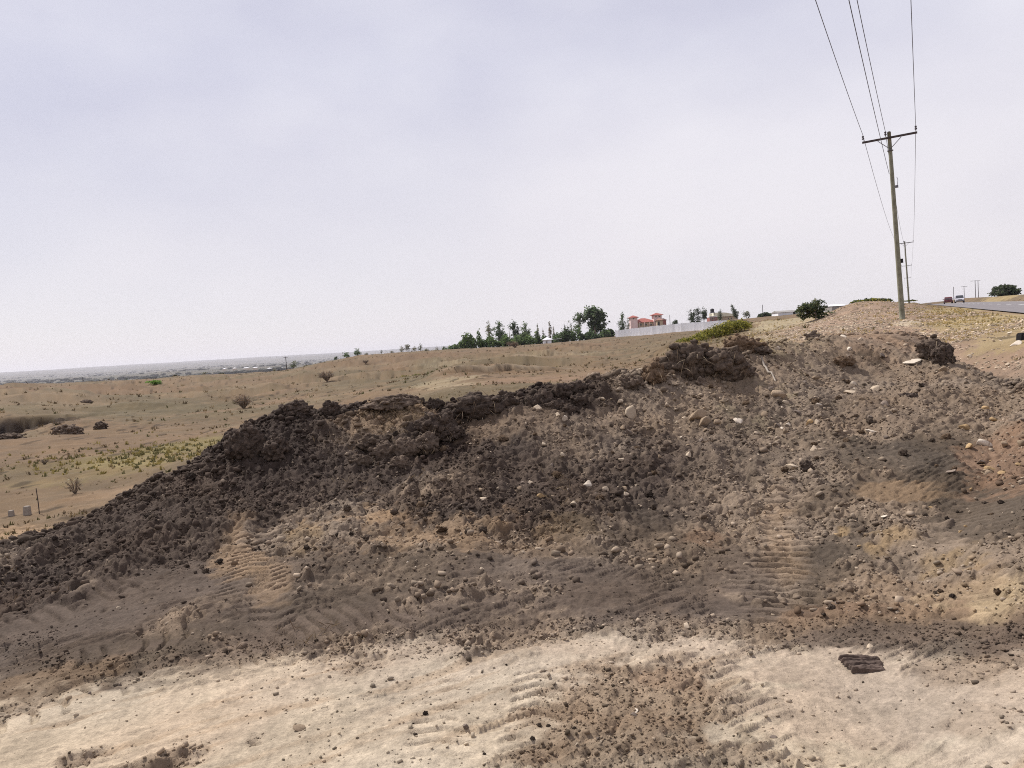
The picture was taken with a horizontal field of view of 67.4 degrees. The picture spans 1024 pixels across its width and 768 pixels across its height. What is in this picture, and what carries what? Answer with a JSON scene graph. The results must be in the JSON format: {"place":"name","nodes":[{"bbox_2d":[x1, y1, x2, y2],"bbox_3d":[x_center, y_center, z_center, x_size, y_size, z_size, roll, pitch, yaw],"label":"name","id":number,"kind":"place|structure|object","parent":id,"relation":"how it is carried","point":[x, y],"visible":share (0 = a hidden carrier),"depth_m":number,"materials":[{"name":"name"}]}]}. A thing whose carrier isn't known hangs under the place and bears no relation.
{"place":"outdoors","nodes":[
{"label":"outdoors","id":0,"kind":"place"},
{"bbox_2d":[0,294,1023,767],"bbox_3d":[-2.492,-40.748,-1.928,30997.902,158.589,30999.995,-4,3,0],"label":"ground","id":1,"kind":"structure","parent":0,"point":[818,672],"depth_m":4.20,"materials":[{"name":"soil"}]},
{"bbox_2d":[0,432,26,439],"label":"soil clod","id":2,"kind":"object","parent":1,"relation":"on","point":[14,435],"visible":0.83,"depth_m":30.89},
{"bbox_2d":[23,506,31,515],"bbox_3d":[-8.647,2.294,13.698,0.102,0.238,0.102,-4,3,0],"label":"concrete peg","id":3,"kind":"object","parent":1,"relation":"on","point":[26,510],"visible":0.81,"depth_m":13.65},
{"bbox_2d":[51,424,82,434],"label":"soil clod","id":4,"kind":"object","parent":1,"relation":"on","point":[72,429],"visible":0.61,"depth_m":32.85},
{"bbox_2d":[64,476,85,493],"bbox_3d":[-9.173,2.124,16.082,0.401,0.417,0.392,-4,3,0],"label":"dry bush","id":5,"kind":"object","parent":1,"relation":"on","point":[76,486],"visible":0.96,"depth_m":16.06,"materials":[{"name":"brown plant"}]},
{"bbox_2d":[93,421,108,429],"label":"soil clod","id":6,"kind":"object","parent":1,"relation":"on","point":[99,425],"visible":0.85,"depth_m":36.93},
{"bbox_2d":[3,431,219,476],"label":"green weeds","id":7,"kind":"object","parent":1,"relation":"on","point":[156,452],"visible":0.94,"depth_m":21.98,"materials":[{"name":"plant"}]},
{"bbox_2d":[145,379,161,384],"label":"shrub","id":8,"kind":"object","parent":1,"relation":"on","point":[153,381],"visible":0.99,"depth_m":104.41,"materials":[{"name":"green plant"}]},
{"bbox_2d":[0,358,342,384],"bbox_3d":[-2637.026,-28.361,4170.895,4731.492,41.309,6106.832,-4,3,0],"label":"valley woods","id":9,"kind":"object","parent":1,"relation":"on","point":[111,378],"visible":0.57,"depth_m":2372.89,"materials":[{"name":"green plant"}]},
{"bbox_2d":[233,394,253,407],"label":"dry bush","id":10,"kind":"object","parent":1,"relation":"on","point":[244,402],"visible":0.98,"depth_m":45.93,"materials":[{"name":"brown plant"}]},
{"bbox_2d":[293,724,305,731],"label":"stone","id":11,"kind":"object","parent":1,"relation":"on","point":[298,727],"visible":1,"depth_m":3.75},
{"bbox_2d":[317,369,334,381],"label":"dry bush","id":12,"kind":"object","parent":1,"relation":"on","point":[325,377],"visible":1,"depth_m":73.83,"materials":[{"name":"brown plant"}]},
{"bbox_2d":[0,318,816,539],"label":"dry grass","id":13,"kind":"structure","parent":1,"relation":"on","point":[206,416],"depth_m":41.70,"materials":[{"name":"plant"}]},
{"bbox_2d":[485,321,493,336],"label":"tree","id":14,"kind":"object","parent":1,"relation":"on","point":[488,329],"visible":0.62,"depth_m":298.97,"materials":[{"name":"green plant"}]},
{"bbox_2d":[454,328,537,348],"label":"trees","id":15,"kind":"object","parent":1,"relation":"on","point":[466,341],"visible":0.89,"depth_m":259.86,"materials":[{"name":"green plant"}]},
{"bbox_2d":[492,320,505,346],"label":"tree","id":16,"kind":"object","parent":1,"relation":"on","point":[500,333],"visible":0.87,"depth_m":300.76,"materials":[{"name":"green plant"}]},
{"bbox_2d":[0,333,1023,664],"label":"soil heap","id":17,"kind":"object","parent":1,"relation":"on","point":[308,611],"visible":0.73,"depth_m":6.87,"materials":[{"name":"soil"}]},
{"bbox_2d":[140,494,150,500],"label":"soil clod","id":18,"kind":"object","parent":17,"relation":"on","point":[145,497],"visible":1,"depth_m":8.56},
{"bbox_2d":[186,471,195,479],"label":"soil clod","id":19,"kind":"object","parent":17,"relation":"on","point":[191,475],"visible":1,"depth_m":8.97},
{"bbox_2d":[223,418,269,461],"bbox_3d":[-3.213,0.736,9.387,0.663,0.620,0.335,-4,3,0],"label":"soil clod","id":20,"kind":"object","parent":17,"relation":"on","point":[248,438],"visible":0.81,"depth_m":9.28,"materials":[{"name":"soil"}]},
{"bbox_2d":[260,433,291,461],"bbox_3d":[-2.836,0.788,9.198,0.382,0.416,0.278,-4,3,0],"label":"soil clod","id":21,"kind":"object","parent":17,"relation":"on","point":[276,447],"visible":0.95,"depth_m":9.13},
{"bbox_2d":[281,399,315,416],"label":"soil clod","id":22,"kind":"object","parent":17,"relation":"on","point":[295,407],"visible":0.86,"depth_m":10.05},
{"bbox_2d":[319,400,343,417],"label":"soil clod","id":23,"kind":"object","parent":17,"relation":"on","point":[329,408],"visible":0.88,"depth_m":10.09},
{"bbox_2d":[343,504,351,511],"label":"soil clod","id":24,"kind":"object","parent":17,"relation":"on","point":[347,507],"visible":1,"depth_m":7.55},
{"bbox_2d":[347,454,371,466],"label":"soil clod","id":25,"kind":"object","parent":17,"relation":"on","point":[361,460],"visible":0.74,"depth_m":8.93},
{"bbox_2d":[355,433,388,451],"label":"soil clod","id":26,"kind":"object","parent":17,"relation":"on","point":[366,441],"visible":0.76,"depth_m":9.35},
{"bbox_2d":[368,440,395,460],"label":"soil clod","id":27,"kind":"object","parent":17,"relation":"on","point":[385,449],"visible":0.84,"depth_m":9.09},
{"bbox_2d":[359,394,418,412],"bbox_3d":[-1.615,0.270,10.156,0.770,0.268,0.395,-4,3,0],"label":"soil clod","id":28,"kind":"object","parent":17,"relation":"on","point":[383,404],"visible":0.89,"depth_m":10.05,"materials":[{"name":"soil"}]},
{"bbox_2d":[0,396,784,653],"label":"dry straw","id":29,"kind":"object","parent":17,"relation":"on","point":[400,417],"visible":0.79,"depth_m":8.46,"materials":[{"name":"plant"}]},
{"bbox_2d":[390,455,409,468],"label":"soil clod","id":30,"kind":"object","parent":17,"relation":"on","point":[401,461],"visible":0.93,"depth_m":8.83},
{"bbox_2d":[394,437,420,456],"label":"soil clod","id":31,"kind":"object","parent":17,"relation":"on","point":[405,446],"visible":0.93,"depth_m":9.08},
{"bbox_2d":[414,431,439,454],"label":"soil clod","id":32,"kind":"object","parent":17,"relation":"on","point":[428,443],"visible":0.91,"depth_m":9.09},
{"bbox_2d":[413,408,457,442],"bbox_3d":[-0.924,0.592,9.393,0.582,0.564,0.514,-4,3,0],"label":"soil clod","id":33,"kind":"object","parent":17,"relation":"on","point":[437,423],"visible":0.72,"depth_m":9.37,"materials":[{"name":"soil"}]},
{"bbox_2d":[426,397,444,410],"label":"soil clod","id":34,"kind":"object","parent":17,"relation":"on","point":[437,403],"visible":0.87,"depth_m":10.21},
{"bbox_2d":[436,526,446,531],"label":"soil clod","id":35,"kind":"object","parent":17,"relation":"on","point":[442,529],"visible":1,"depth_m":6.98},
{"bbox_2d":[436,422,465,441],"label":"soil clod","id":36,"kind":"object","parent":17,"relation":"on","point":[456,431],"visible":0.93,"depth_m":9.36,"materials":[{"name":"soil"}]},
{"bbox_2d":[447,389,505,424],"bbox_3d":[-0.436,0.324,9.848,0.863,0.537,0.590,-4,3,0],"label":"soil clod","id":37,"kind":"object","parent":17,"relation":"on","point":[477,405],"visible":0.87,"depth_m":9.75,"materials":[{"name":"soil"}]},
{"bbox_2d":[497,434,508,441],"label":"soil clod","id":38,"kind":"object","parent":17,"relation":"on","point":[503,438],"visible":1,"depth_m":9.12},
{"bbox_2d":[495,390,523,407],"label":"soil clod","id":39,"kind":"object","parent":17,"relation":"on","point":[508,399],"visible":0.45,"depth_m":9.83,"materials":[{"name":"soil"}]},
{"bbox_2d":[0,330,1023,667],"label":"soil crumbs","id":40,"kind":"object","parent":17,"relation":"on","point":[200,468],"visible":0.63,"depth_m":7.92,"materials":[{"name":"soil"}]},
{"bbox_2d":[524,394,540,406],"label":"soil clod","id":41,"kind":"object","parent":17,"relation":"on","point":[535,399],"visible":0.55,"depth_m":9.93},
{"bbox_2d":[535,388,554,403],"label":"soil clod","id":42,"kind":"object","parent":17,"relation":"on","point":[546,396],"visible":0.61,"depth_m":10.05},
{"bbox_2d":[544,398,564,409],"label":"soil clod","id":43,"kind":"object","parent":17,"relation":"on","point":[555,404],"visible":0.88,"depth_m":9.86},
{"bbox_2d":[551,470,561,478],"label":"soil clod","id":44,"kind":"object","parent":17,"relation":"on","point":[558,473],"visible":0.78,"depth_m":8.25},
{"bbox_2d":[550,382,572,398],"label":"soil clod","id":45,"kind":"object","parent":17,"relation":"on","point":[560,389],"visible":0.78,"depth_m":10.15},
{"bbox_2d":[559,403,576,413],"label":"soil clod","id":46,"kind":"object","parent":17,"relation":"on","point":[569,408],"visible":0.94,"depth_m":9.79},
{"bbox_2d":[567,380,587,394],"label":"soil clod","id":47,"kind":"object","parent":17,"relation":"on","point":[578,386],"visible":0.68,"depth_m":10.36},
{"bbox_2d":[568,393,588,406],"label":"soil clod","id":48,"kind":"object","parent":17,"relation":"on","point":[577,399],"visible":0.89,"depth_m":10.01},
{"bbox_2d":[615,374,644,390],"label":"soil clod","id":49,"kind":"object","parent":17,"relation":"on","point":[633,382],"visible":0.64,"depth_m":10.55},
{"bbox_2d":[624,405,636,418],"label":"stone","id":50,"kind":"object","parent":17,"relation":"on","point":[630,412],"visible":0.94,"depth_m":9.81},
{"bbox_2d":[644,490,653,497],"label":"soil clod","id":51,"kind":"object","parent":17,"relation":"on","point":[648,493],"visible":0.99,"depth_m":7.71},
{"bbox_2d":[641,356,666,386],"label":"soil clod","id":52,"kind":"object","parent":17,"relation":"on","point":[653,373],"visible":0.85,"depth_m":10.77,"materials":[{"name":"soil"}]},
{"bbox_2d":[659,338,714,380],"bbox_3d":[2.619,-0.249,11.159,0.895,0.827,0.760,-5,3,-28],"label":"soil clod","id":53,"kind":"object","parent":17,"relation":"on","point":[684,360],"visible":0.75,"depth_m":11.10,"materials":[{"name":"soil"}]},
{"bbox_2d":[689,408,706,420],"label":"stone","id":54,"kind":"object","parent":17,"relation":"on","point":[700,413],"visible":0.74,"depth_m":9.81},
{"bbox_2d":[694,376,706,385],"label":"soil clod","id":55,"kind":"object","parent":17,"relation":"on","point":[700,380],"visible":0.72,"depth_m":10.89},
{"bbox_2d":[699,416,710,426],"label":"stone","id":56,"kind":"object","parent":17,"relation":"on","point":[705,420],"visible":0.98,"depth_m":9.69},
{"bbox_2d":[705,345,758,381],"bbox_3d":[3.126,-0.218,11.129,0.904,0.677,0.596,-4,3,0],"label":"soil clod","id":57,"kind":"object","parent":17,"relation":"on","point":[731,364],"visible":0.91,"depth_m":11.07,"materials":[{"name":"soil"}]},
{"bbox_2d":[733,417,742,423],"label":"stone","id":58,"kind":"object","parent":17,"relation":"on","point":[737,420],"visible":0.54,"depth_m":9.77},
{"bbox_2d":[723,333,766,354],"bbox_3d":[3.660,-0.586,12.131,0.741,0.462,0.367,-4,3,0],"label":"soil clod","id":59,"kind":"object","parent":17,"relation":"on","point":[743,342],"visible":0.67,"depth_m":12.01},
{"bbox_2d":[754,346,773,355],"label":"soil clod","id":60,"kind":"object","parent":17,"relation":"on","point":[764,350],"visible":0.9,"depth_m":11.98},
{"bbox_2d":[760,356,775,380],"bbox_3d":[3.798,-0.230,11.373,0.047,0.358,0.628,-4,3,0],"label":"stick","id":61,"kind":"object","parent":17,"relation":"on","point":[764,365],"visible":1,"depth_m":11.42,"materials":[{"name":"wood"}]},
{"bbox_2d":[771,390,786,398],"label":"stone","id":62,"kind":"object","parent":17,"relation":"on","point":[777,393],"visible":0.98,"depth_m":10.55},
{"bbox_2d":[786,464,797,469],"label":"stone","id":63,"kind":"object","parent":17,"relation":"on","point":[792,466],"visible":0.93,"depth_m":8.16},
{"bbox_2d":[799,460,814,471],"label":"soil clod","id":64,"kind":"object","parent":17,"relation":"on","point":[806,465],"visible":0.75,"depth_m":8.02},
{"bbox_2d":[803,330,820,339],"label":"soil clod","id":65,"kind":"object","parent":17,"relation":"on","point":[813,334],"visible":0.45,"depth_m":13.70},
{"bbox_2d":[833,355,855,367],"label":"soil clod","id":66,"kind":"object","parent":17,"relation":"on","point":[843,361],"visible":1,"depth_m":12.17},
{"bbox_2d":[866,416,872,424],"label":"soil clod","id":67,"kind":"object","parent":17,"relation":"on","point":[869,419],"visible":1,"depth_m":9.54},
{"bbox_2d":[898,449,907,455],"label":"soil clod","id":68,"kind":"object","parent":17,"relation":"on","point":[902,452],"visible":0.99,"depth_m":8.22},
{"bbox_2d":[898,392,918,397],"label":"soil clod","id":69,"kind":"object","parent":17,"relation":"on","point":[909,394],"visible":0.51,"depth_m":10.19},
{"bbox_2d":[903,358,921,364],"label":"stone","id":70,"kind":"object","parent":17,"relation":"on","point":[915,361],"visible":0.91,"depth_m":12.16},
{"bbox_2d":[914,334,948,359],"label":"soil clod","id":71,"kind":"object","parent":17,"relation":"on","point":[924,347],"visible":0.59,"depth_m":12.28,"materials":[{"name":"soil"}]},
{"bbox_2d":[927,344,961,365],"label":"soil clod","id":72,"kind":"object","parent":17,"relation":"on","point":[944,355],"visible":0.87,"depth_m":11.87,"materials":[{"name":"soil"}]},
{"bbox_2d":[940,433,950,439],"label":"soil clod","id":73,"kind":"object","parent":17,"relation":"on","point":[946,436],"visible":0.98,"depth_m":8.54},
{"bbox_2d":[976,439,992,446],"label":"stone","id":74,"kind":"object","parent":17,"relation":"on","point":[981,442],"visible":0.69,"depth_m":8.24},
{"bbox_2d":[0,609,1023,767],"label":"gravel","id":75,"kind":"structure","parent":1,"relation":"on","point":[468,644],"depth_m":4.05,"materials":[{"name":"stone"}]},
{"bbox_2d":[505,341,518,347],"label":"dry bush","id":76,"kind":"object","parent":1,"relation":"on","point":[513,344],"visible":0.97,"depth_m":149.42,"materials":[{"name":"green plant"}]},
{"bbox_2d":[507,321,520,338],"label":"tree","id":77,"kind":"object","parent":1,"relation":"on","point":[515,331],"visible":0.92,"depth_m":303.74,"materials":[{"name":"green plant"}]},
{"bbox_2d":[520,321,531,334],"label":"tree","id":78,"kind":"object","parent":1,"relation":"on","point":[524,329],"visible":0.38,"depth_m":303.72,"materials":[{"name":"green plant"}]},
{"bbox_2d":[519,330,561,344],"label":"hedge","id":79,"kind":"object","parent":1,"relation":"on","point":[537,337],"visible":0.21,"depth_m":277.58,"materials":[{"name":"green plant"}]},
{"bbox_2d":[543,337,561,343],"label":"shelter","id":80,"kind":"object","parent":1,"relation":"on","point":[547,340],"visible":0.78,"depth_m":261.65,"materials":[{"name":"white metal"}]},
{"bbox_2d":[572,312,585,332],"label":"tree","id":81,"kind":"object","parent":1,"relation":"on","point":[578,319],"visible":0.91,"depth_m":298.95,"materials":[{"name":"green plant"}]},
{"bbox_2d":[553,325,610,342],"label":"hedge","id":82,"kind":"object","parent":1,"relation":"on","point":[566,336],"visible":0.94,"depth_m":267.55,"materials":[{"name":"green plant"}]},
{"bbox_2d":[582,305,609,333],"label":"tree","id":83,"kind":"object","parent":1,"relation":"on","point":[594,316],"visible":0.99,"depth_m":297.35,"materials":[{"name":"green plant"}]},
{"bbox_2d":[617,311,625,329],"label":"tree","id":84,"kind":"object","parent":1,"relation":"on","point":[621,323],"visible":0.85,"depth_m":338.72,"materials":[{"name":"green plant"}]},
{"bbox_2d":[628,313,665,328],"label":"house","id":85,"kind":"structure","parent":1,"relation":"on","point":[656,320],"depth_m":358.08,"materials":[{"name":"pink paint"}]},
{"bbox_2d":[615,320,726,336],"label":"fence","id":86,"kind":"object","parent":1,"relation":"on","point":[691,326],"visible":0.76,"depth_m":202.75,"materials":[{"name":"white concrete"}]},
{"bbox_2d":[688,310,695,320],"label":"tree","id":87,"kind":"object","parent":1,"relation":"on","point":[692,316],"visible":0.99,"depth_m":338.61,"materials":[{"name":"green plant"}]},
{"bbox_2d":[694,308,700,320],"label":"tree","id":88,"kind":"object","parent":1,"relation":"on","point":[697,313],"visible":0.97,"depth_m":339.71,"materials":[{"name":"green plant"}]},
{"bbox_2d":[700,306,707,319],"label":"tree","id":89,"kind":"object","parent":1,"relation":"on","point":[704,315],"visible":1,"depth_m":337.30,"materials":[{"name":"green plant"}]},
{"bbox_2d":[707,316,716,321],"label":"house","id":90,"kind":"structure","parent":1,"relation":"on","point":[712,318],"depth_m":342.28,"materials":[{"name":"pink paint"}]},
{"bbox_2d":[675,317,753,341],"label":"shrub","id":91,"kind":"object","parent":1,"relation":"on","point":[728,327],"visible":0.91,"depth_m":61.36,"materials":[{"name":"green plant"}]},
{"bbox_2d":[709,312,738,320],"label":"house","id":92,"kind":"structure","parent":1,"relation":"on","point":[726,316],"depth_m":344.24,"materials":[{"name":"beige paint"}]},
{"bbox_2d":[730,304,738,318],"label":"tree","id":93,"kind":"object","parent":1,"relation":"on","point":[735,312],"visible":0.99,"depth_m":319.01,"materials":[{"name":"green plant"}]},
{"bbox_2d":[757,312,771,316],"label":"bush","id":94,"kind":"object","parent":1,"relation":"on","point":[764,314],"visible":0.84,"depth_m":298.68,"materials":[{"name":"green plant"}]},
{"bbox_2d":[771,310,795,315],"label":"shed","id":95,"kind":"structure","parent":1,"relation":"on","point":[785,312],"depth_m":239.70,"materials":[{"name":"white metal"}]},
{"bbox_2d":[794,298,834,320],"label":"bush","id":96,"kind":"object","parent":1,"relation":"on","point":[814,309],"visible":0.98,"depth_m":61.79,"materials":[{"name":"green plant"}]},
{"bbox_2d":[824,304,844,311],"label":"shed","id":97,"kind":"structure","parent":1,"relation":"on","point":[830,308],"depth_m":245.37,"materials":[{"name":"grey metal"}]},
{"bbox_2d":[673,300,1023,359],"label":"verge grass","id":98,"kind":"structure","parent":1,"relation":"on","point":[954,319],"depth_m":33.23,"materials":[{"name":"plant"}]},
{"bbox_2d":[838,654,884,673],"bbox_3d":[1.851,1.470,4.041,0.214,0.035,0.173,-2,9,3],"label":"bark slab","id":99,"kind":"object","parent":1,"relation":"on","point":[860,663],"depth_m":4.03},
{"bbox_2d":[852,297,892,302],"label":"tree","id":100,"kind":"object","parent":1,"relation":"on","point":[879,299],"visible":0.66,"depth_m":94.43,"materials":[{"name":"green plant"}]},
{"bbox_2d":[749,301,1023,370],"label":"stone chips","id":101,"kind":"object","parent":1,"relation":"on","point":[853,325],"visible":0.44,"depth_m":30.27,"materials":[{"name":"stone"}]},
{"bbox_2d":[862,126,916,318],"bbox_3d":[18.879,-7.583,37.762,2.438,9.617,0.372,-4,2,28],"label":"utility pole","id":102,"kind":"object","parent":1,"relation":"on","point":[899,260],"visible":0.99,"depth_m":37.72,"materials":[{"name":"brown wood"}]},
{"bbox_2d":[815,0,904,280],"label":"power wire","id":103,"kind":"object","parent":102,"relation":"attached to","point":[848,96],"visible":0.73,"depth_m":29.07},
{"bbox_2d":[848,0,888,171],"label":"power wire","id":104,"kind":"object","parent":102,"relation":"attached to","point":[866,76],"visible":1,"depth_m":22.07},
{"bbox_2d":[857,0,904,253],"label":"power wire","id":105,"kind":"object","parent":102,"relation":"attached to","point":[873,76],"visible":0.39,"depth_m":26.99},
{"bbox_2d":[911,5,915,270],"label":"power wire","id":106,"kind":"object","parent":102,"relation":"attached to","point":[914,101],"visible":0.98,"depth_m":31.30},
{"bbox_2d":[899,241,910,303],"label":"utility pole","id":107,"kind":"object","parent":1,"relation":"on","point":[906,270],"visible":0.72,"depth_m":117.36,"materials":[{"name":"brown wood"}]},
{"bbox_2d":[987,284,1022,296],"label":"tree","id":108,"kind":"object","parent":1,"relation":"on","point":[1003,290],"visible":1,"depth_m":198.16,"materials":[{"name":"green plant"}]},
{"bbox_2d":[1016,333,1023,340],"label":"rubber block","id":109,"kind":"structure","parent":1,"relation":"on","point":[1020,336],"depth_m":15.01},
{"bbox_2d":[0,0,1023,371],"label":"sky","id":110,"kind":"structure","parent":0,"point":[181,180],"materials":[{"name":"white"}]},
{"bbox_2d":[928,301,1023,312],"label":"road","id":111,"kind":"structure","parent":0,"point":[1010,306],"depth_m":67.96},
{"bbox_2d":[943,297,952,303],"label":"car","id":112,"kind":"object","parent":111,"relation":"on","point":[947,299],"visible":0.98,"depth_m":171.40,"materials":[{"name":"red paint"}]},
{"bbox_2d":[954,295,964,302],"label":"car","id":113,"kind":"object","parent":111,"relation":"on","point":[959,298],"visible":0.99,"depth_m":169.13,"materials":[{"name":"silver metal"}]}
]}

